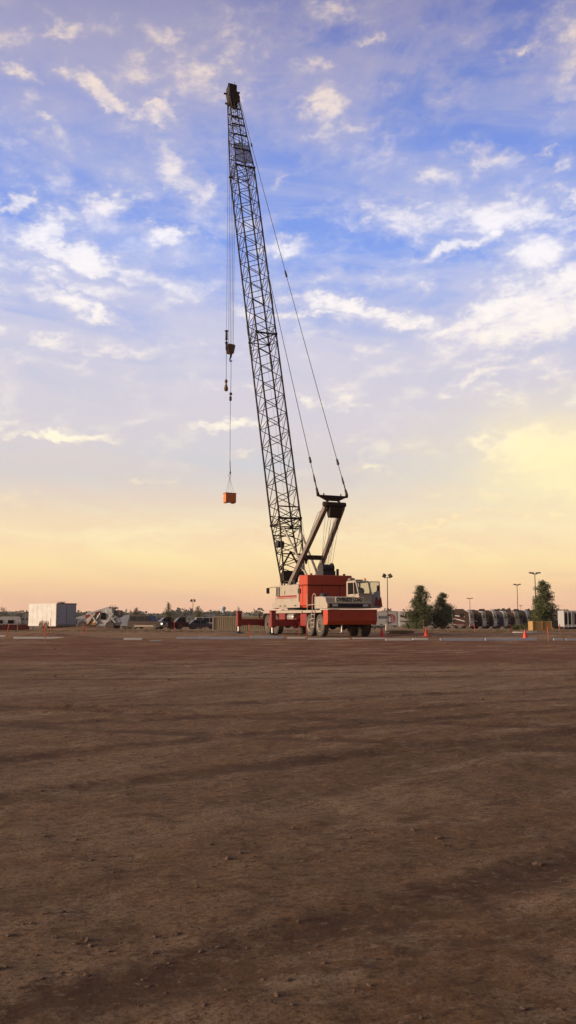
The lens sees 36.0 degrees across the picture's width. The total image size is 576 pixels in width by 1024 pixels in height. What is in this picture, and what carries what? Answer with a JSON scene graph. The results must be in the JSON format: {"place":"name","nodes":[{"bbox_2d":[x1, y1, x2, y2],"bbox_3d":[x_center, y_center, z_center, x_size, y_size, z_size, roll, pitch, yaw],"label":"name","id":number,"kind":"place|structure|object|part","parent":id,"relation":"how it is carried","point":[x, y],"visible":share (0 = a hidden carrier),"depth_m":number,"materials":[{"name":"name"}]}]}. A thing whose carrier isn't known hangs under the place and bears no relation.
{"place":"outdoors","nodes":[
{"label":"outdoors","id":0,"kind":"place"},
{"bbox_2d":[21,614,28,622],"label":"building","id":1,"kind":"structure","parent":0,"point":[26,617],"depth_m":415.19,"materials":[{"name":"grey glass"}]},
{"bbox_2d":[76,605,123,628],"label":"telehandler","id":2,"kind":"object","parent":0,"point":[109,617],"visible":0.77,"depth_m":98.45,"materials":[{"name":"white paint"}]},
{"bbox_2d":[100,613,105,619],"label":"cab window","id":3,"kind":"structure","parent":2,"relation":"in","point":[103,615],"depth_m":98.31,"materials":[{"name":"black glass"}]},
{"bbox_2d":[153,615,169,620],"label":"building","id":4,"kind":"structure","parent":0,"point":[158,617],"depth_m":511.89,"materials":[{"name":"grey glass"}]},
{"bbox_2d":[187,615,202,621],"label":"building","id":5,"kind":"structure","parent":0,"point":[189,618],"depth_m":474.50,"materials":[{"name":"grey glass"}]},
{"bbox_2d":[0,619,575,1023],"bbox_3d":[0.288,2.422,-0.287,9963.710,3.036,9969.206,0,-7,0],"label":"ground","id":6,"kind":"structure","parent":0,"point":[457,925],"depth_m":5.95,"materials":[{"name":"brown soil"}]},
{"bbox_2d":[0,616,20,623],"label":"camper trailer","id":7,"kind":"object","parent":6,"relation":"on","point":[9,619],"visible":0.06,"depth_m":108.13,"materials":[{"name":"white paint"}]},
{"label":"window","id":8,"kind":"part","parent":7,"relation":"part of","materials":[{"name":"black glass"}]},
{"bbox_2d":[0,623,28,629],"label":"site barrier","id":9,"kind":"object","parent":6,"relation":"on","point":[14,626],"visible":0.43,"depth_m":103.09,"materials":[{"name":"red paint"}]},
{"bbox_2d":[14,637,62,638],"bbox_3d":[-13.823,7.034,49.242,2.776,0.190,0.195,0,-7,0],"label":"form board","id":10,"kind":"object","parent":6,"relation":"on","point":[36,637],"visible":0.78,"depth_m":49.15,"materials":[{"name":"beige wood"}]},
{"bbox_2d":[28,602,76,628],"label":"cargo trailer","id":11,"kind":"object","parent":6,"relation":"on","point":[61,613],"visible":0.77,"depth_m":91.63,"materials":[{"name":"white paint"}]},
{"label":"rear door","id":12,"kind":"part","parent":11,"relation":"part of","materials":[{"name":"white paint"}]},
{"bbox_2d":[107,638,123,639],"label":"form board","id":13,"kind":"object","parent":6,"relation":"on","point":[115,638],"visible":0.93,"depth_m":48.26,"materials":[{"name":"brown wood"}]},
{"bbox_2d":[120,615,132,628],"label":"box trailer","id":14,"kind":"object","parent":6,"relation":"on","point":[124,618],"visible":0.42,"depth_m":125.81,"materials":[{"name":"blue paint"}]},
{"bbox_2d":[124,638,141,639],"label":"form board","id":15,"kind":"object","parent":6,"relation":"on","point":[132,638],"visible":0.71,"depth_m":47.56,"materials":[{"name":"beige wood"}]},
{"bbox_2d":[127,615,167,628],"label":"parked suv","id":16,"kind":"object","parent":6,"relation":"on","point":[140,621],"visible":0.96,"depth_m":120.45,"materials":[{"name":"brown paint"}]},
{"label":"side window","id":17,"kind":"part","parent":16,"relation":"part of","materials":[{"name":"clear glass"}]},
{"bbox_2d":[162,602,176,628],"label":"leafy tree","id":18,"kind":"object","parent":6,"relation":"on","point":[167,613],"visible":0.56,"depth_m":163.80,"materials":[{"name":"green plant"}]},
{"bbox_2d":[157,617,187,628],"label":"pickup truck","id":19,"kind":"object","parent":6,"relation":"on","point":[179,625],"visible":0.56,"depth_m":126.39,"materials":[{"name":"red paint"}]},
{"bbox_2d":[168,617,196,628],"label":"pickup truck","id":20,"kind":"object","parent":6,"relation":"on","point":[180,619],"visible":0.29,"depth_m":132.11,"materials":[{"name":"red paint"}]},
{"bbox_2d":[177,637,197,638],"bbox_3d":[-5.478,6.923,48.349,1.145,0.190,0.195,0,-7,0],"label":"form board","id":21,"kind":"object","parent":6,"relation":"on","point":[187,637],"visible":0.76,"depth_m":48.26,"materials":[{"name":"grey wood"}]},
{"bbox_2d":[192,606,202,628],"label":"leafy tree","id":22,"kind":"object","parent":6,"relation":"on","point":[197,614],"visible":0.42,"depth_m":158.80,"materials":[{"name":"green plant"}]},
{"bbox_2d":[188,619,211,628],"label":"parked car","id":23,"kind":"object","parent":6,"relation":"on","point":[192,624],"visible":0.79,"depth_m":128.11,"materials":[{"name":"grey paint"}]},
{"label":"side window","id":24,"kind":"part","parent":23,"relation":"part of","materials":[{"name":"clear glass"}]},
{"bbox_2d":[195,617,211,628],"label":"parked car","id":25,"kind":"object","parent":6,"relation":"on","point":[208,620],"visible":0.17,"depth_m":157.87,"materials":[{"name":"white paint"}]},
{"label":"side window","id":26,"kind":"part","parent":25,"relation":"part of","materials":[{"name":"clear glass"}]},
{"bbox_2d":[210,637,248,639],"bbox_3d":[-3.175,6.928,48.348,2.098,0.210,0.195,0,-7,0],"label":"form board","id":27,"kind":"object","parent":6,"relation":"on","point":[241,638],"visible":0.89,"depth_m":48.26,"materials":[{"name":"grey wood"}]},
{"bbox_2d":[212,616,264,630],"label":"storage container","id":28,"kind":"object","parent":6,"relation":"on","point":[222,623],"visible":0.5,"depth_m":86.16,"materials":[{"name":"beige metal"}]},
{"bbox_2d":[250,636,283,638],"bbox_3d":[-1.166,7.012,49.245,1.832,0.230,0.195,0,-7,0],"label":"form board","id":29,"kind":"object","parent":6,"relation":"on","point":[266,637],"visible":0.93,"depth_m":49.15,"materials":[{"name":"grey wood"}]},
{"bbox_2d":[0,607,569,618],"bbox_3d":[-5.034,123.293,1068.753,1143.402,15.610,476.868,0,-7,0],"label":"tree line","id":30,"kind":"object","parent":6,"relation":"on","point":[178,612],"visible":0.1,"depth_m":869.43,"materials":[{"name":"green plant"}]},
{"bbox_2d":[0,632,575,1023],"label":"dirt clods","id":31,"kind":"object","parent":6,"relation":"on","point":[277,994],"visible":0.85,"depth_m":4.19,"materials":[{"name":"brown soil"}]},
{"bbox_2d":[0,622,575,632],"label":"weeds","id":32,"kind":"object","parent":6,"relation":"on","point":[292,630],"visible":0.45,"depth_m":76.76,"materials":[{"name":"green plant"}]},
{"bbox_2d":[287,637,305,638],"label":"form board","id":33,"kind":"object","parent":6,"relation":"on","point":[296,637],"visible":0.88,"depth_m":48.76,"materials":[{"name":"beige wood"}]},
{"bbox_2d":[224,82,381,636],"bbox_3d":[-0.343,-16.122,68.307,7.288,50.516,25.098,2,-7,-20],"label":"mobile crane","id":34,"kind":"object","parent":6,"relation":"on","point":[342,602],"visible":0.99,"depth_m":63.65,"materials":[{"name":"red paint"}]},
{"bbox_2d":[226,392,233,492],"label":"lifting sling","id":35,"kind":"object","parent":34,"relation":"hanging from","point":[230,397],"visible":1,"depth_m":78.13,"materials":[{"name":"metal"}]},
{"bbox_2d":[223,492,236,503],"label":"load box","id":36,"kind":"object","parent":35,"relation":"hanging from","point":[228,497],"visible":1,"depth_m":76.98,"materials":[{"name":"orange paint"}]},
{"bbox_2d":[369,581,381,607],"bbox_3d":[5.479,5.165,55.272,0.825,1.665,0.091,2,-7,-13],"label":"cab door","id":37,"kind":"structure","parent":34,"relation":"in","point":[376,600],"depth_m":55.25,"materials":[{"name":"paint"}]},
{"bbox_2d":[308,638,349,639],"bbox_3d":[2.157,6.766,46.958,2.197,0.160,0.195,0,-7,1],"label":"form board","id":38,"kind":"object","parent":6,"relation":"on","point":[325,638],"visible":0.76,"depth_m":46.87,"materials":[{"name":"beige wood"}]},
{"bbox_2d":[353,638,384,638],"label":"form board","id":39,"kind":"object","parent":6,"relation":"on","point":[368,638],"visible":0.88,"depth_m":46.08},
{"bbox_2d":[371,611,398,628],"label":"show trailer","id":40,"kind":"object","parent":6,"relation":"on","point":[393,618],"visible":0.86,"depth_m":170.75,"materials":[{"name":"white paint"}]},
{"bbox_2d":[382,573,392,623],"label":"lamp post","id":41,"kind":"object","parent":6,"relation":"on","point":[389,575],"visible":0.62,"depth_m":147.44,"materials":[{"name":"grey metal"}]},
{"bbox_2d":[385,624,397,630],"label":"concrete block","id":42,"kind":"object","parent":6,"relation":"on","point":[389,627],"depth_m":90.74,"materials":[{"name":"grey concrete"}]},
{"bbox_2d":[385,639,411,640],"bbox_3d":[5.688,6.603,45.567,1.361,0.190,0.195,0,-7,-1],"label":"form board","id":43,"kind":"object","parent":6,"relation":"on","point":[398,639],"visible":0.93,"depth_m":45.47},
{"bbox_2d":[386,630,414,633],"bbox_3d":[7.189,7.631,56.401,1.898,0.288,0.625,-2,-7,14],"label":"lumber pile","id":44,"kind":"object","parent":6,"relation":"on","point":[401,631],"visible":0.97,"depth_m":56.23,"materials":[{"name":"brown wood"}]},
{"bbox_2d":[402,621,411,628],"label":"bush","id":45,"kind":"object","parent":6,"relation":"on","point":[406,625],"visible":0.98,"depth_m":118.90,"materials":[{"name":"green plant"}]},
{"bbox_2d":[410,622,421,629],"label":"bush","id":46,"kind":"object","parent":6,"relation":"on","point":[416,626],"visible":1,"depth_m":114.97,"materials":[{"name":"green plant"}]},
{"bbox_2d":[402,584,436,628],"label":"leafy tree","id":47,"kind":"object","parent":6,"relation":"on","point":[421,611],"visible":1,"depth_m":148.17,"materials":[{"name":"green plant"}]},
{"bbox_2d":[412,638,427,639],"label":"form board","id":48,"kind":"object","parent":6,"relation":"on","point":[419,638],"visible":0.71,"depth_m":46.08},
{"bbox_2d":[399,610,454,628],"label":"motorhome","id":49,"kind":"object","parent":6,"relation":"on","point":[401,621],"visible":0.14,"depth_m":156.38,"materials":[{"name":"white paint"}]},
{"bbox_2d":[428,592,456,628],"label":"leafy tree","id":50,"kind":"object","parent":6,"relation":"on","point":[441,612],"visible":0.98,"depth_m":150.19,"materials":[{"name":"green plant"}]},
{"bbox_2d":[429,609,475,628],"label":"motorhome","id":51,"kind":"object","parent":6,"relation":"on","point":[463,618],"visible":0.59,"depth_m":163.51,"materials":[{"name":"brown paint"}]},
{"bbox_2d":[440,638,483,640],"bbox_3d":[9.054,6.690,46.161,2.290,0.220,0.195,0,-7,-1],"label":"form board","id":52,"kind":"object","parent":6,"relation":"on","point":[461,639],"visible":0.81,"depth_m":46.07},
{"bbox_2d":[444,610,487,628],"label":"motorhome","id":53,"kind":"object","parent":6,"relation":"on","point":[480,619],"visible":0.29,"depth_m":167.67,"materials":[{"name":"brown paint"}]},
{"bbox_2d":[454,609,498,628],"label":"motorhome","id":54,"kind":"object","parent":6,"relation":"on","point":[491,620],"visible":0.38,"depth_m":172.16,"materials":[{"name":"brown paint"}]},
{"bbox_2d":[466,610,509,628],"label":"motorhome","id":55,"kind":"object","parent":6,"relation":"on","point":[502,620],"visible":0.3,"depth_m":177.15,"materials":[{"name":"grey paint"}]},
{"bbox_2d":[479,610,520,628],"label":"motorhome","id":56,"kind":"object","parent":6,"relation":"on","point":[513,619],"visible":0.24,"depth_m":182.25,"materials":[{"name":"brown paint"}]},
{"bbox_2d":[485,638,536,640],"bbox_3d":[11.679,6.720,46.460,2.724,0.230,0.195,0,-7,0],"label":"form board","id":57,"kind":"object","parent":6,"relation":"on","point":[508,639],"visible":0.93,"depth_m":46.37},
{"bbox_2d":[491,609,531,628],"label":"motorhome","id":58,"kind":"object","parent":6,"relation":"on","point":[524,615],"visible":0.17,"depth_m":187.17,"materials":[{"name":"black paint"}]},
{"bbox_2d":[511,625,519,629],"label":"bush","id":59,"kind":"object","parent":6,"relation":"on","point":[514,627],"visible":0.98,"depth_m":106.76,"materials":[{"name":"green plant"}]},
{"bbox_2d":[513,584,520,608],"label":"lamp post","id":60,"kind":"object","parent":6,"relation":"on","point":[517,594],"visible":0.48,"depth_m":199.15,"materials":[{"name":"grey metal"}]},
{"bbox_2d":[503,609,533,628],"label":"motorhome","id":61,"kind":"object","parent":6,"relation":"on","point":[525,609],"visible":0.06,"depth_m":193.55,"materials":[{"name":"black paint"}]},
{"bbox_2d":[515,623,527,629],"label":"bush","id":62,"kind":"object","parent":6,"relation":"on","point":[521,626],"visible":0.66,"depth_m":110.69,"materials":[{"name":"green plant"}]},
{"bbox_2d":[529,572,540,606],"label":"lamp post","id":63,"kind":"object","parent":6,"relation":"on","point":[534,576],"visible":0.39,"depth_m":149.59,"materials":[{"name":"grey metal"}]},
{"bbox_2d":[528,621,551,630],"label":"plywood box","id":64,"kind":"object","parent":6,"relation":"on","point":[537,625],"visible":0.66,"depth_m":83.33,"materials":[{"name":"beige wood"}]},
{"bbox_2d":[529,579,559,621],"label":"leafy tree","id":65,"kind":"object","parent":6,"relation":"on","point":[543,610],"visible":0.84,"depth_m":130.50,"materials":[{"name":"green plant"}]},
{"bbox_2d":[558,611,575,628],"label":"site office","id":66,"kind":"structure","parent":6,"relation":"on","point":[566,619],"depth_m":119.15,"materials":[{"name":"silver metal"}]},
{"bbox_2d":[568,613,570,623],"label":"window","id":67,"kind":"structure","parent":66,"relation":"in","point":[569,614],"depth_m":119.10,"materials":[{"name":"black glass"}]},
{"bbox_2d":[0,0,575,613],"label":"sky","id":68,"kind":"structure","parent":0,"point":[416,159],"materials":[{"name":"blue"}]},
{"bbox_2d":[552,620,557,626],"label":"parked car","id":69,"kind":"object","parent":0,"point":[554,623],"depth_m":122.26,"materials":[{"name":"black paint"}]}
]}

